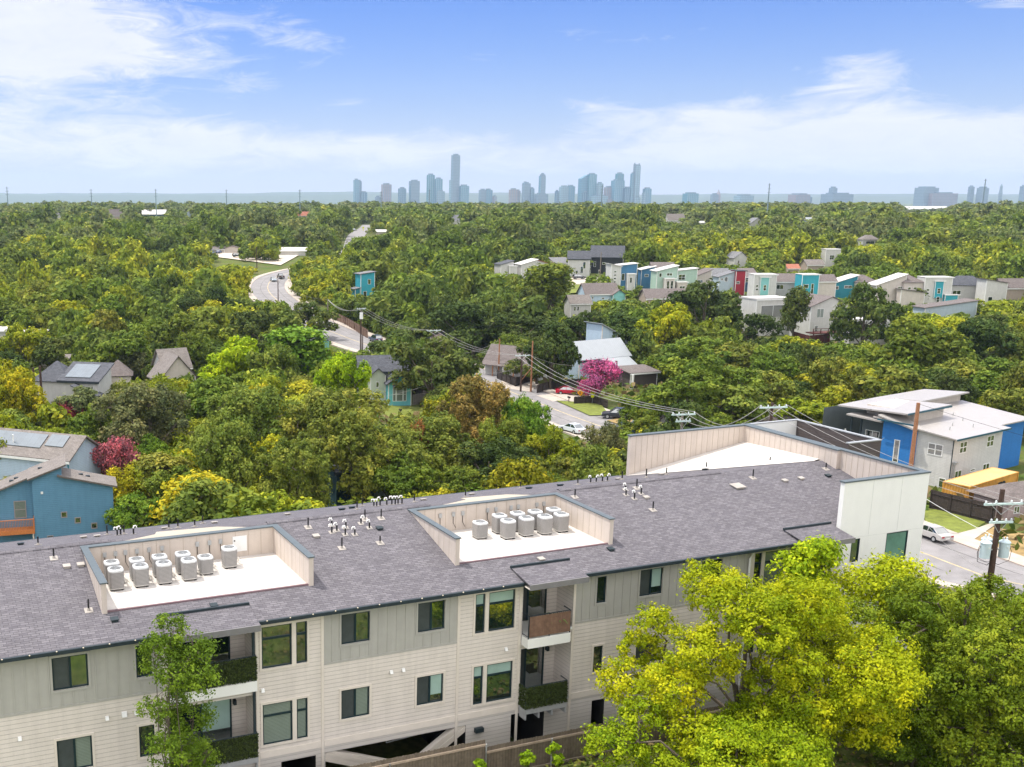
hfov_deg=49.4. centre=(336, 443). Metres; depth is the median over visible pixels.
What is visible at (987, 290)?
end house
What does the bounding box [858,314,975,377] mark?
broadleaf tree
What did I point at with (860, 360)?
broadleaf tree
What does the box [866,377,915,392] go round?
broadleaf tree
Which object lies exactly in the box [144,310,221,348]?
broadleaf tree
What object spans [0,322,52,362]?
broadleaf tree
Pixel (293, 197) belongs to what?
hills
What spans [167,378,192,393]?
broadleaf tree
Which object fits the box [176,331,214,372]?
broadleaf tree
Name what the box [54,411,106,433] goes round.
broadleaf tree
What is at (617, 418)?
kerb
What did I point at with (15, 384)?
broadleaf tree
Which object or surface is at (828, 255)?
white tower house
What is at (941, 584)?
pavement
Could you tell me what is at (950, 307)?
house
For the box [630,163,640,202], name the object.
office tower
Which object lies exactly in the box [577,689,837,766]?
honey locust
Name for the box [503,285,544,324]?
broadleaf tree
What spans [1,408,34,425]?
broadleaf tree
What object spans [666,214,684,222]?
pale gable
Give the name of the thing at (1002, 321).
broadleaf tree
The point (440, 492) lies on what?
broadleaf tree
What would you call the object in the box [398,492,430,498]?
broadleaf tree
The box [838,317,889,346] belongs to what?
white framed pavilion
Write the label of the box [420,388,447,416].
broadleaf tree
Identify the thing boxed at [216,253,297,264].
parking lot
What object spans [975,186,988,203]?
office tower
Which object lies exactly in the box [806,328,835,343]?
timber deck
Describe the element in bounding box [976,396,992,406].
broadleaf tree
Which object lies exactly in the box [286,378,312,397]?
broadleaf tree
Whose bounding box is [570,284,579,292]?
hillside lawn
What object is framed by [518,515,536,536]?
air conditioner
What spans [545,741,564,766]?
sapling
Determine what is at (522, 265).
white shed roof house
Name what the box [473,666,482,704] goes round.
window
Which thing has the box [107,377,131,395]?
broadleaf tree
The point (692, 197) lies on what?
office tower
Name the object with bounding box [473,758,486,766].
sapling
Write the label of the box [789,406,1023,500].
power line
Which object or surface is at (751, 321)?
broadleaf tree
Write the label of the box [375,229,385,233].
road house
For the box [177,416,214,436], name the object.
broadleaf tree
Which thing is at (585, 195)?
office tower
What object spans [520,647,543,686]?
sliding door
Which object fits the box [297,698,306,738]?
window
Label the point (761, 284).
mint panel house
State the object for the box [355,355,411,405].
turquoise cottage
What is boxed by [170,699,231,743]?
sliding door
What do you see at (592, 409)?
roadside lawn
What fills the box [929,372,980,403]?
broadleaf tree
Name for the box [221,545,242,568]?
air conditioner
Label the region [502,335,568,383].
broadleaf tree
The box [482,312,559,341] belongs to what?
broadleaf tree
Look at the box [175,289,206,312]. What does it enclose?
broadleaf tree
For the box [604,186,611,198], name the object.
office tower
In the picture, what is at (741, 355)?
broadleaf tree
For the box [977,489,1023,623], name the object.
utility pole
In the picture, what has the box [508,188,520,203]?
office tower
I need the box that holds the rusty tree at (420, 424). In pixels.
[409,412,429,448]
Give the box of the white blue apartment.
[822,389,1023,487]
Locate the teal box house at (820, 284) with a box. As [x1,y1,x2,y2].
[794,273,837,296]
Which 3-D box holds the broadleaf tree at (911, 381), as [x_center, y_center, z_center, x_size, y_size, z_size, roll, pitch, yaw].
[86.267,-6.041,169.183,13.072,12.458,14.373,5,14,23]
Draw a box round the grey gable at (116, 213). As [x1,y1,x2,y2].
[108,209,121,218]
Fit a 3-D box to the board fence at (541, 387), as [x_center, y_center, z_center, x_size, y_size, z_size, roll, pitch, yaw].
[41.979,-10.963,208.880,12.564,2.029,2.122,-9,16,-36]
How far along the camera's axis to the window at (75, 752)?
41.03 m
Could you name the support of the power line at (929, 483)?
attached to the utility pole at (988, 548)
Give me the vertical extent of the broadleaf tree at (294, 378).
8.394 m
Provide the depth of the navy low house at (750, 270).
378.11 m
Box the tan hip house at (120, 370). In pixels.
[111,360,132,383]
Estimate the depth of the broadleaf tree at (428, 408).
156.48 m
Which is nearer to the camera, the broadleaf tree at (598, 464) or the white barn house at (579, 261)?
the broadleaf tree at (598, 464)
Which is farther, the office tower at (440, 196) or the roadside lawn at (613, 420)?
the office tower at (440, 196)
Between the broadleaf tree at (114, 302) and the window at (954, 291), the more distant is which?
the window at (954, 291)
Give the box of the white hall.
[142,210,165,216]
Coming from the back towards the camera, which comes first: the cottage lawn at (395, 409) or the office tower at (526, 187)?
the office tower at (526, 187)
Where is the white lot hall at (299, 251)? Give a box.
[279,247,306,255]
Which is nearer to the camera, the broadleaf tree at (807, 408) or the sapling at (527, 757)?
the sapling at (527, 757)
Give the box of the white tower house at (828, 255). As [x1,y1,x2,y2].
[821,248,840,266]
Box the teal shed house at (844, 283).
[835,274,874,298]
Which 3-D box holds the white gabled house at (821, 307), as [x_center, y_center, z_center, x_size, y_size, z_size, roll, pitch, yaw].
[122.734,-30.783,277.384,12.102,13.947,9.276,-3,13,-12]
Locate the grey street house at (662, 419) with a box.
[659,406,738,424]
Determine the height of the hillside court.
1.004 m
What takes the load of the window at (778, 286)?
in the grey solar house at (785, 282)
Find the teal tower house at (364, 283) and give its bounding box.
[351,271,376,296]
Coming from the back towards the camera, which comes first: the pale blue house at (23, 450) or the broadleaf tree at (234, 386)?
the broadleaf tree at (234, 386)
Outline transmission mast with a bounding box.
[767,183,770,209]
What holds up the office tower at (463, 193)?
on the ground at (408, 746)
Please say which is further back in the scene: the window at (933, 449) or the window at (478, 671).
the window at (933, 449)
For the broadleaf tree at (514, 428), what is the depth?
134.42 m
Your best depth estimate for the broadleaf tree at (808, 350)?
192.39 m
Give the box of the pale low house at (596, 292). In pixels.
[576,283,625,301]
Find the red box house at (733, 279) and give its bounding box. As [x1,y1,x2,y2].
[712,269,746,294]
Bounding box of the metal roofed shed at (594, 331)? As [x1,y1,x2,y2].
[584,321,629,343]
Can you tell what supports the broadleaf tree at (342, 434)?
on the ground at (408, 746)
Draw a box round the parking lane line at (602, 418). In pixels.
[278,289,1022,574]
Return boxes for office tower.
[353,179,361,202]
[360,191,366,202]
[381,183,391,201]
[398,187,405,203]
[409,180,419,202]
[426,173,434,203]
[434,177,442,202]
[437,190,444,203]
[449,154,459,202]
[459,185,468,202]
[478,188,492,203]
[492,195,496,202]
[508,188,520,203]
[521,181,530,202]
[530,187,534,202]
[534,173,547,204]
[554,190,558,202]
[558,185,574,202]
[577,175,587,202]
[582,191,587,201]
[587,173,596,201]
[590,195,611,203]
[596,182,602,194]
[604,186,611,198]
[611,172,624,201]
[623,186,630,202]
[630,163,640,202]
[634,196,639,203]
[641,187,651,203]
[682,192,698,203]
[733,194,753,202]
[788,193,811,203]
[820,186,853,202]
[913,186,957,206]
[967,185,974,202]
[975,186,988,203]
[1018,185,1023,201]
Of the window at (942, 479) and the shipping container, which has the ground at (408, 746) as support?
the shipping container
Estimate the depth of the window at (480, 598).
46.48 m
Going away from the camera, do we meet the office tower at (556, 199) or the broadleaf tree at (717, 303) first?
the broadleaf tree at (717, 303)
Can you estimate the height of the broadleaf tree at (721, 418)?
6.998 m
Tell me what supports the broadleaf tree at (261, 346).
on the ground at (408, 746)
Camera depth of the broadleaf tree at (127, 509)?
111.39 m
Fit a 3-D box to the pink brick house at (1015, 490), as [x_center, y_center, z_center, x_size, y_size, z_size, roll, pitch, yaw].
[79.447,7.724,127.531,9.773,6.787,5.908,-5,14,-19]
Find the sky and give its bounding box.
[0,0,1023,194]
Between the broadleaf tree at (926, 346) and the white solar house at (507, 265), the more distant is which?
the white solar house at (507, 265)
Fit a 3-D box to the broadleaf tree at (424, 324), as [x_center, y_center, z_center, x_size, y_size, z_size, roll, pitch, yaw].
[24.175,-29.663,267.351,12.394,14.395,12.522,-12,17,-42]
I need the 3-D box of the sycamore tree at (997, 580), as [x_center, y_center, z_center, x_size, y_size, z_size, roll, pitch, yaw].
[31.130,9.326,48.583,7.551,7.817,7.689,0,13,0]
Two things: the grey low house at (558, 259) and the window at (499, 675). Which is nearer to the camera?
the window at (499, 675)
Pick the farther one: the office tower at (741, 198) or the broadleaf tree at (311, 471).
the office tower at (741, 198)
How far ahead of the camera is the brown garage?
211.99 m
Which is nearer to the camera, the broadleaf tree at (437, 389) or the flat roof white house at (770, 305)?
the broadleaf tree at (437, 389)
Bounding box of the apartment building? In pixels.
[0,423,931,766]
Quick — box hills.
[0,191,1018,203]
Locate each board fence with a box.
[335,314,367,337]
[412,387,428,395]
[413,392,426,404]
[497,370,529,385]
[537,379,581,392]
[574,396,607,407]
[794,332,828,344]
[929,490,995,522]
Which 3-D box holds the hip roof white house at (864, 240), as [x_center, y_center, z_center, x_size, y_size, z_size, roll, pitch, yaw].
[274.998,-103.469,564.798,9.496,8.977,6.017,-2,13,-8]
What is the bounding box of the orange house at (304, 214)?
[297,212,308,218]
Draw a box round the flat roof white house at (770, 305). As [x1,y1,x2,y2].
[740,295,787,335]
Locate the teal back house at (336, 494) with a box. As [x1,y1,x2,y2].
[325,463,387,506]
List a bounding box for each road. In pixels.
[251,270,1023,594]
[341,225,370,252]
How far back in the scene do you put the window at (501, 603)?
46.87 m
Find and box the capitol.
[710,190,720,203]
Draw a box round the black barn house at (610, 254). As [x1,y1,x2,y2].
[590,245,624,273]
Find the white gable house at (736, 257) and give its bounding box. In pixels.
[726,251,747,266]
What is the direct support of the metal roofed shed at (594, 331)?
on the ground at (408, 746)
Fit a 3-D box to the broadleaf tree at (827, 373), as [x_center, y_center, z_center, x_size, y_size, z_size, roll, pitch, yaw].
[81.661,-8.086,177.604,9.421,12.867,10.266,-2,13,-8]
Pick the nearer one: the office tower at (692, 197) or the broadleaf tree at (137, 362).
the broadleaf tree at (137, 362)
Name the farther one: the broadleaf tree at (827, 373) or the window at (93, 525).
the broadleaf tree at (827, 373)
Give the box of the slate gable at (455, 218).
[453,215,459,223]
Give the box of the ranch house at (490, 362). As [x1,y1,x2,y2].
[482,344,548,380]
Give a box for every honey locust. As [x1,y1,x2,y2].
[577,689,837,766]
[588,557,935,761]
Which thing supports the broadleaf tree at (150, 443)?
on the ground at (408, 746)
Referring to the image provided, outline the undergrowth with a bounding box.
[33,323,1023,766]
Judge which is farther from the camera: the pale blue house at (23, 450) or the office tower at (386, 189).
the office tower at (386, 189)
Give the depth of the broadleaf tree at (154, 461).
120.97 m
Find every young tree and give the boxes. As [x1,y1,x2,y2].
[766,530,847,703]
[829,547,950,656]
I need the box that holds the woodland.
[0,200,1023,474]
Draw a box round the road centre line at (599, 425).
[267,274,1022,584]
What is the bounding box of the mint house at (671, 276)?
[650,264,698,290]
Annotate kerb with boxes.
[250,269,964,585]
[285,282,1023,566]
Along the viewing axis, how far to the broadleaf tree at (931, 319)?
242.08 m
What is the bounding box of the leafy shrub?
[856,698,977,766]
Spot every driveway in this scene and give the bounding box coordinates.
[500,381,533,391]
[537,393,590,400]
[959,519,1002,538]
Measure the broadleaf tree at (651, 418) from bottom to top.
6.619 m
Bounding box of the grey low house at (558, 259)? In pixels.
[548,257,567,264]
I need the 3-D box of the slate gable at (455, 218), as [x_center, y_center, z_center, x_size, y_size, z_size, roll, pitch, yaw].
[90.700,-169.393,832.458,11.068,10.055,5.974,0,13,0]
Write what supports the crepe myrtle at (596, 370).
on the ground at (408, 746)
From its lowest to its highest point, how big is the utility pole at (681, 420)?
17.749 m
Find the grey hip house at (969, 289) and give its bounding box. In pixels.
[951,276,977,298]
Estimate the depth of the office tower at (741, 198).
5978.44 m
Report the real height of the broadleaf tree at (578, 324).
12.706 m
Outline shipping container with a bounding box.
[942,467,1018,498]
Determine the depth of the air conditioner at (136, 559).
45.19 m
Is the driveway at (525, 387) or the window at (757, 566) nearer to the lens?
the window at (757, 566)
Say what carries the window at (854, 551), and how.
in the apartment building
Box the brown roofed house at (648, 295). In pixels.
[637,288,684,303]
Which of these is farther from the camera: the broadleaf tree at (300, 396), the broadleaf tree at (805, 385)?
the broadleaf tree at (805, 385)
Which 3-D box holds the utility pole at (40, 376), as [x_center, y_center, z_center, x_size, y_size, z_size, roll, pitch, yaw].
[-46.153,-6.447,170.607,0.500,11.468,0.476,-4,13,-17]
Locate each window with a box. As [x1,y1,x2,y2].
[13,500,26,518]
[51,653,88,690]
[56,735,92,766]
[61,511,66,517]
[74,517,80,522]
[91,522,96,528]
[135,646,151,677]
[139,724,154,756]
[261,623,291,668]
[263,700,291,744]
[296,621,306,662]
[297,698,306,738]
[341,611,369,644]
[341,686,368,718]
[393,389,395,400]
[396,388,402,400]
[403,387,406,400]
[417,673,442,704]
[418,600,444,631]
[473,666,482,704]
[475,594,484,632]
[486,661,511,701]
[488,589,514,630]
[593,645,602,671]
[596,576,605,602]
[635,636,656,662]
[639,567,662,595]
[678,274,684,279]
[701,559,721,585]
[753,553,761,587]
[761,305,782,317]
[763,549,785,584]
[776,285,783,288]
[816,309,823,317]
[849,538,859,561]
[865,324,885,339]
[865,429,879,437]
[885,530,907,560]
[892,439,899,461]
[927,442,942,456]
[938,477,945,487]
[952,290,960,293]
[954,470,961,477]
[959,441,967,453]
[982,463,989,469]
[986,435,994,447]
[1013,506,1019,513]
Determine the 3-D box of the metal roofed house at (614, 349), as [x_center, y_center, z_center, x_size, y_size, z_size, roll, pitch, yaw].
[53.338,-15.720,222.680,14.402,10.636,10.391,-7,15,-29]
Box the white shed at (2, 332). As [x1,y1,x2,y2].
[0,326,9,338]
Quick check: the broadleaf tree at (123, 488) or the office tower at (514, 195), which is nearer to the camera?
the broadleaf tree at (123, 488)
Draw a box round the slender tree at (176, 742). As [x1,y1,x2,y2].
[133,610,226,766]
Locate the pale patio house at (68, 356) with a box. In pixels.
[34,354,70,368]
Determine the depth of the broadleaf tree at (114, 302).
272.07 m
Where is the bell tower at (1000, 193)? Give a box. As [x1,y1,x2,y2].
[997,184,1002,203]
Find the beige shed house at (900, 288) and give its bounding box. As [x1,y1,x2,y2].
[869,273,926,305]
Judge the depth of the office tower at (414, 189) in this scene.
5977.69 m
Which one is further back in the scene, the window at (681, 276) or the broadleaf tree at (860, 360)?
the window at (681, 276)
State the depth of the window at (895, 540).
55.02 m
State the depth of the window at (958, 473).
138.38 m
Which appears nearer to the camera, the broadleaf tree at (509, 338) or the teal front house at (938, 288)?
the broadleaf tree at (509, 338)
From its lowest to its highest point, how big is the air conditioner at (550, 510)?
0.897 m
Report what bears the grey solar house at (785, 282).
on the ground at (408, 746)
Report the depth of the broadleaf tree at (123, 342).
210.29 m
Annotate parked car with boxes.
[369,334,382,340]
[555,386,577,394]
[572,274,585,278]
[602,407,627,418]
[922,524,953,541]
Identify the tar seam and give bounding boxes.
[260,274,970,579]
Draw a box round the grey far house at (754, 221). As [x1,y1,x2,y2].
[749,218,760,225]
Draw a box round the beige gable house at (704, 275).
[697,268,713,289]
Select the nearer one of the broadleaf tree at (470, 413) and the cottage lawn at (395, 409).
the broadleaf tree at (470, 413)
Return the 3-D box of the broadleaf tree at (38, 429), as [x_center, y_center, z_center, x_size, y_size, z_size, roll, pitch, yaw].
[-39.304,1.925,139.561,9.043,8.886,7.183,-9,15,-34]
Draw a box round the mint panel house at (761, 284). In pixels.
[747,273,778,295]
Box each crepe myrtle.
[57,401,84,426]
[89,432,140,484]
[575,357,624,396]
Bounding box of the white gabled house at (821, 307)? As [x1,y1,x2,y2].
[788,293,853,339]
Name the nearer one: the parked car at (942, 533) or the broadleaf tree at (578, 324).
the parked car at (942, 533)
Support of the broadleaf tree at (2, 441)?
on the ground at (408, 746)
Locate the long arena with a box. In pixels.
[905,206,946,209]
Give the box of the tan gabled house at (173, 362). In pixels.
[146,347,197,380]
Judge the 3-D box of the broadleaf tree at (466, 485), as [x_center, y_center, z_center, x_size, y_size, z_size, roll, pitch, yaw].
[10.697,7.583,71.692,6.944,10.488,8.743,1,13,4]
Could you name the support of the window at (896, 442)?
in the white blue apartment
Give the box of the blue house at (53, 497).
[0,454,116,541]
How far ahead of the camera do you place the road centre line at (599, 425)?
175.59 m
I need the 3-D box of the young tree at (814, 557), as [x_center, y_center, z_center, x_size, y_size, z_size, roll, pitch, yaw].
[21.454,8.953,50.423,4.373,10.119,3.236,-10,16,-36]
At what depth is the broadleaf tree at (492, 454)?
125.51 m
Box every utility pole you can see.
[39,366,42,426]
[357,307,362,348]
[498,339,499,369]
[517,352,529,391]
[530,341,532,391]
[672,412,695,429]
[759,403,787,420]
[909,403,919,465]
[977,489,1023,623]
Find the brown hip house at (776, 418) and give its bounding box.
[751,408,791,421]
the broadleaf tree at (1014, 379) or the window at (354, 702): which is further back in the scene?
the broadleaf tree at (1014, 379)
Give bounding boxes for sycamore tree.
[837,574,1023,766]
[961,572,1023,714]
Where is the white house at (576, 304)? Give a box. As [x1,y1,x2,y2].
[563,294,592,316]
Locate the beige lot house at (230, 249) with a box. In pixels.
[211,245,239,253]
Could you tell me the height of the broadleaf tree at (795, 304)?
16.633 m
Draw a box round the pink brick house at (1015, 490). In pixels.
[965,481,1023,520]
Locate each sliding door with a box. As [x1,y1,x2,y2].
[168,636,229,669]
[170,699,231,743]
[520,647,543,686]
[522,584,546,620]
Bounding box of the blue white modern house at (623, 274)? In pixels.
[606,262,638,290]
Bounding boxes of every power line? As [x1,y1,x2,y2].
[282,283,784,424]
[330,302,759,426]
[333,304,773,425]
[761,405,1023,514]
[777,406,1022,506]
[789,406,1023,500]
[845,429,992,535]
[920,404,1023,435]
[924,521,986,571]
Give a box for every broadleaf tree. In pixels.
[0,297,17,320]
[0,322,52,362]
[0,351,26,364]
[0,357,31,406]
[0,358,48,424]
[0,411,24,429]
[0,437,6,459]
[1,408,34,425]
[15,279,51,301]
[22,426,49,431]
[23,406,40,425]
[27,335,85,370]
[37,385,98,429]
[47,426,70,433]
[49,299,89,312]
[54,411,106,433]
[65,399,132,443]
[69,431,95,439]
[78,329,152,362]
[89,380,194,458]
[90,292,132,322]
[90,307,128,343]
[102,490,161,529]
[106,461,145,505]
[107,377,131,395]
[119,348,148,379]
[125,433,171,460]
[125,462,152,498]
[133,451,196,497]
[134,447,197,496]
[141,463,221,522]
[142,384,190,436]
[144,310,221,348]
[148,469,233,520]
[149,317,173,333]
[157,473,238,524]
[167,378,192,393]
[174,441,198,460]
[174,446,238,491]
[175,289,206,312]
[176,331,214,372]
[177,374,232,425]
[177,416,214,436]
[187,299,223,314]
[188,414,274,492]
[197,335,260,380]
[201,383,301,451]
[203,285,243,307]
[218,482,312,518]
[219,381,249,399]
[222,308,274,342]
[223,486,260,515]
[230,339,266,375]
[230,370,248,384]
[239,370,285,393]
[243,433,294,474]
[245,342,298,381]
[245,381,287,430]
[246,470,278,489]
[253,436,334,506]
[260,489,323,512]
[263,324,334,377]
[270,384,392,462]
[284,392,309,406]
[285,373,313,388]
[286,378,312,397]
[290,301,340,331]
[304,406,389,503]
[312,350,371,407]
[324,496,378,506]
[332,423,430,497]
[361,450,441,501]
[367,328,415,351]
[387,336,484,394]
[388,410,477,468]
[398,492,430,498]
[407,485,456,497]
[415,441,446,481]
[416,293,456,336]
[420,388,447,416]
[420,393,455,431]
[422,383,447,409]
[427,464,489,494]
[428,300,510,356]
[431,373,510,466]
[450,435,544,483]
[464,483,487,491]
[478,415,529,466]
[479,456,557,489]
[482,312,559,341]
[488,332,529,345]
[497,391,552,463]
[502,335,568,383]
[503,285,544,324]
[516,260,576,309]
[523,320,581,388]
[523,426,581,477]
[536,469,569,481]
[540,453,576,479]
[560,309,609,340]
[569,440,626,479]
[569,447,591,460]
[580,420,627,456]
[584,311,644,351]
[607,447,625,466]
[610,447,627,465]
[616,392,667,420]
[616,408,659,435]
[630,351,767,427]
[633,301,692,356]
[640,399,706,432]
[656,335,737,364]
[659,278,743,325]
[699,412,750,426]
[701,383,776,424]
[704,382,736,405]
[713,341,763,368]
[728,312,783,345]
[737,369,817,409]
[750,345,801,380]
[767,334,822,359]
[770,396,836,423]
[773,341,802,355]
[779,284,813,337]
[782,353,795,365]
[787,342,843,381]
[790,380,812,398]
[792,367,868,401]
[804,356,870,400]
[815,385,854,405]
[827,280,907,343]
[843,361,883,383]
[844,357,870,374]
[851,363,941,401]
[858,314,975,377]
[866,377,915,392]
[902,314,939,328]
[919,366,955,384]
[922,356,988,384]
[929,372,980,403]
[931,316,967,342]
[939,316,1020,364]
[965,369,1006,396]
[969,357,1017,376]
[970,312,1022,348]
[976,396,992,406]
[981,388,1023,415]
[982,358,1023,407]
[986,332,1023,361]
[1002,312,1023,317]
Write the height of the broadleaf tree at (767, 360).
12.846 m
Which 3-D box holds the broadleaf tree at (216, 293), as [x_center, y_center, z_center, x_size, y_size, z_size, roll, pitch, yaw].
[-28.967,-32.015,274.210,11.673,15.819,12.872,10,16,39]
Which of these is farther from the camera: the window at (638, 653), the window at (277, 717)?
the window at (638, 653)
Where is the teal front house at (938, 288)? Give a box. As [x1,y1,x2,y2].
[917,276,960,302]
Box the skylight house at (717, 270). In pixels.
[709,268,728,281]
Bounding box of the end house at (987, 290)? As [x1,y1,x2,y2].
[975,278,1023,304]
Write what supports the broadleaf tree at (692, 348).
on the ground at (408, 746)
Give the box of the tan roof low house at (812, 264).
[799,259,824,269]
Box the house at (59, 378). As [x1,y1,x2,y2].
[35,361,114,403]
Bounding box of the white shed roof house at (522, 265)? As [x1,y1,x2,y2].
[514,258,538,277]
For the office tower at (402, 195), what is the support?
on the ground at (408, 746)
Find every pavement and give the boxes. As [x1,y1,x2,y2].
[249,268,1007,597]
[285,278,1023,564]
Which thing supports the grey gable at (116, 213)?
on the ground at (408, 746)
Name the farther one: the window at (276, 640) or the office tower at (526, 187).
the office tower at (526, 187)
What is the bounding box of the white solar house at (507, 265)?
[493,259,516,275]
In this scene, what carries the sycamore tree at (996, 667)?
on the ground at (408, 746)
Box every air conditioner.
[103,559,126,581]
[107,566,131,591]
[129,556,151,580]
[132,562,155,587]
[151,553,173,577]
[155,560,178,584]
[175,550,190,574]
[180,556,203,581]
[197,554,219,575]
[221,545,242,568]
[472,520,491,539]
[491,513,507,533]
[500,518,518,539]
[510,510,524,531]
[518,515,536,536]
[527,509,542,529]
[537,514,555,534]
[545,506,560,515]
[553,511,570,532]
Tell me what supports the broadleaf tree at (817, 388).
on the ground at (408, 746)
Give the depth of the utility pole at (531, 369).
205.12 m
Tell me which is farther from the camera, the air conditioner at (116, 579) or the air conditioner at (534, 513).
the air conditioner at (534, 513)
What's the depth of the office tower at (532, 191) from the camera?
5989.56 m
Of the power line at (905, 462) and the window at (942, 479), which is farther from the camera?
the window at (942, 479)
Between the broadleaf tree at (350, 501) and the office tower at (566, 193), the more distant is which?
the office tower at (566, 193)
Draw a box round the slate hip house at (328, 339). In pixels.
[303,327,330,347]
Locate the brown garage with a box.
[617,364,660,387]
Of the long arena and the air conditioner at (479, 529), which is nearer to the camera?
the air conditioner at (479, 529)
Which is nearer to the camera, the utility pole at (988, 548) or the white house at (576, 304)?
the utility pole at (988, 548)
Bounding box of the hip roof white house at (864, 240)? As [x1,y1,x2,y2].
[857,235,877,245]
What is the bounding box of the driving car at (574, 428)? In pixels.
[558,423,585,433]
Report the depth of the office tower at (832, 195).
5963.34 m
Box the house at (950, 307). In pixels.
[912,298,979,317]
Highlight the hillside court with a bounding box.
[571,278,596,284]
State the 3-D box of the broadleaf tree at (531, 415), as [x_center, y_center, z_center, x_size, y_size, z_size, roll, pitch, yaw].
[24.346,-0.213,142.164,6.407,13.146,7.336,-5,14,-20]
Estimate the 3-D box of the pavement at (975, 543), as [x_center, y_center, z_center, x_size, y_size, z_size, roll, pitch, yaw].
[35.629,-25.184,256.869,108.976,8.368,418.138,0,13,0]
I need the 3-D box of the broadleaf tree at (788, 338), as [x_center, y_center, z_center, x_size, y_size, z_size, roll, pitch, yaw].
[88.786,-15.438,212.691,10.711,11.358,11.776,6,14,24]
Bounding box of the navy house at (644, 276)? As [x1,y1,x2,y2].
[637,262,673,288]
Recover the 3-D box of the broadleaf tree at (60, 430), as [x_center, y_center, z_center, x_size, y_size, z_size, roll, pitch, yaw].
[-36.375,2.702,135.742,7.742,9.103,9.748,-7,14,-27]
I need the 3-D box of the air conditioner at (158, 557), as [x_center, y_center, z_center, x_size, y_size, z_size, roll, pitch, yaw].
[-7.402,5.050,46.171,0.963,0.897,1.263,-5,14,-21]
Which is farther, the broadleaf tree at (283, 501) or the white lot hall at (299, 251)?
the white lot hall at (299, 251)
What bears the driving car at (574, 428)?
on the road at (955, 574)
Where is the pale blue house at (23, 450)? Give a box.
[0,427,102,479]
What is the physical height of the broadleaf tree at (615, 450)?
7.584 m
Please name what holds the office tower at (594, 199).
on the ground at (408, 746)
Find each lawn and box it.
[381,405,423,416]
[556,400,605,414]
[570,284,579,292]
[610,418,631,422]
[924,508,984,532]
[975,527,1023,555]
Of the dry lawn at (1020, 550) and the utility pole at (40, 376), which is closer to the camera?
the dry lawn at (1020, 550)
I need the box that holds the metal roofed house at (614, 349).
[558,337,636,380]
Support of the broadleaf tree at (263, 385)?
on the ground at (408, 746)
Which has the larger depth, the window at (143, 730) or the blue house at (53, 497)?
the blue house at (53, 497)
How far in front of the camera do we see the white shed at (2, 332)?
268.70 m
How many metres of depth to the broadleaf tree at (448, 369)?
186.70 m
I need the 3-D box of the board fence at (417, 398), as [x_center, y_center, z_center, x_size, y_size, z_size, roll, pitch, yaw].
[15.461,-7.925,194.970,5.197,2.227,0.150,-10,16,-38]
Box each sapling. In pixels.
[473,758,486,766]
[518,749,536,766]
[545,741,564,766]
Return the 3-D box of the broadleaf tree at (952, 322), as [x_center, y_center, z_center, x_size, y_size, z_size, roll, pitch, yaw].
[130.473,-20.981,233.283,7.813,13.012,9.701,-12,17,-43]
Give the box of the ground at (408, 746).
[12,204,1023,766]
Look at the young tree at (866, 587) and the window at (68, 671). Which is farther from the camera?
the young tree at (866, 587)
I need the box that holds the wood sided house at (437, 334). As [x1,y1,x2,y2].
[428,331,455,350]
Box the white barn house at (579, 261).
[567,251,590,276]
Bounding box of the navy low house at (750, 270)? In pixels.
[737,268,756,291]
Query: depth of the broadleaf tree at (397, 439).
121.95 m
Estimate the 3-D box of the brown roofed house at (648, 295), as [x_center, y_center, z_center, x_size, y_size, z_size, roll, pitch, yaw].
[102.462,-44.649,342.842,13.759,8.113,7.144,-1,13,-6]
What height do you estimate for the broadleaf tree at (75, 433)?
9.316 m
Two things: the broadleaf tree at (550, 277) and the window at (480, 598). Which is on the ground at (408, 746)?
the broadleaf tree at (550, 277)
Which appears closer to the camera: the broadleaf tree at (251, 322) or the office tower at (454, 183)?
the broadleaf tree at (251, 322)
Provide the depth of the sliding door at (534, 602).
48.95 m
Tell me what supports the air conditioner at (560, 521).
on the apartment building
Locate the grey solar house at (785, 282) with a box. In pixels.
[774,273,795,295]
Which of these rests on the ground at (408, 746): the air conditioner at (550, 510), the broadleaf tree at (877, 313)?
the broadleaf tree at (877, 313)
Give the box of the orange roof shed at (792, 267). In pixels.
[786,264,800,272]
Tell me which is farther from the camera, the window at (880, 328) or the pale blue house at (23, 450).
the window at (880, 328)
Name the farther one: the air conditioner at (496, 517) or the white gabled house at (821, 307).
the white gabled house at (821, 307)
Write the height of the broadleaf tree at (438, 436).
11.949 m
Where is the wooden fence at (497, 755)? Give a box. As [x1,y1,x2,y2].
[350,687,844,766]
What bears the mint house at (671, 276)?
on the ground at (408, 746)
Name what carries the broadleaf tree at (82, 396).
on the ground at (408, 746)
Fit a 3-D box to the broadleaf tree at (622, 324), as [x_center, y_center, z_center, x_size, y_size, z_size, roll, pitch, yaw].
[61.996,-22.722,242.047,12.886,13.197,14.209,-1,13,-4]
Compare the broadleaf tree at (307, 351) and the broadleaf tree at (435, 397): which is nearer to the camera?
the broadleaf tree at (435, 397)
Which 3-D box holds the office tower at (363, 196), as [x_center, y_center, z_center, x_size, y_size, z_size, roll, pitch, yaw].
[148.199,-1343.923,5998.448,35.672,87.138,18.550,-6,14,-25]
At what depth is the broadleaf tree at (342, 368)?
169.01 m
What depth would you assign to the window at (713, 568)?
50.81 m
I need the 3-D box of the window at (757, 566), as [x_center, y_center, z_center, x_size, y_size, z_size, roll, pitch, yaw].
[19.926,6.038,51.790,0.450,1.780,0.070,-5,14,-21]

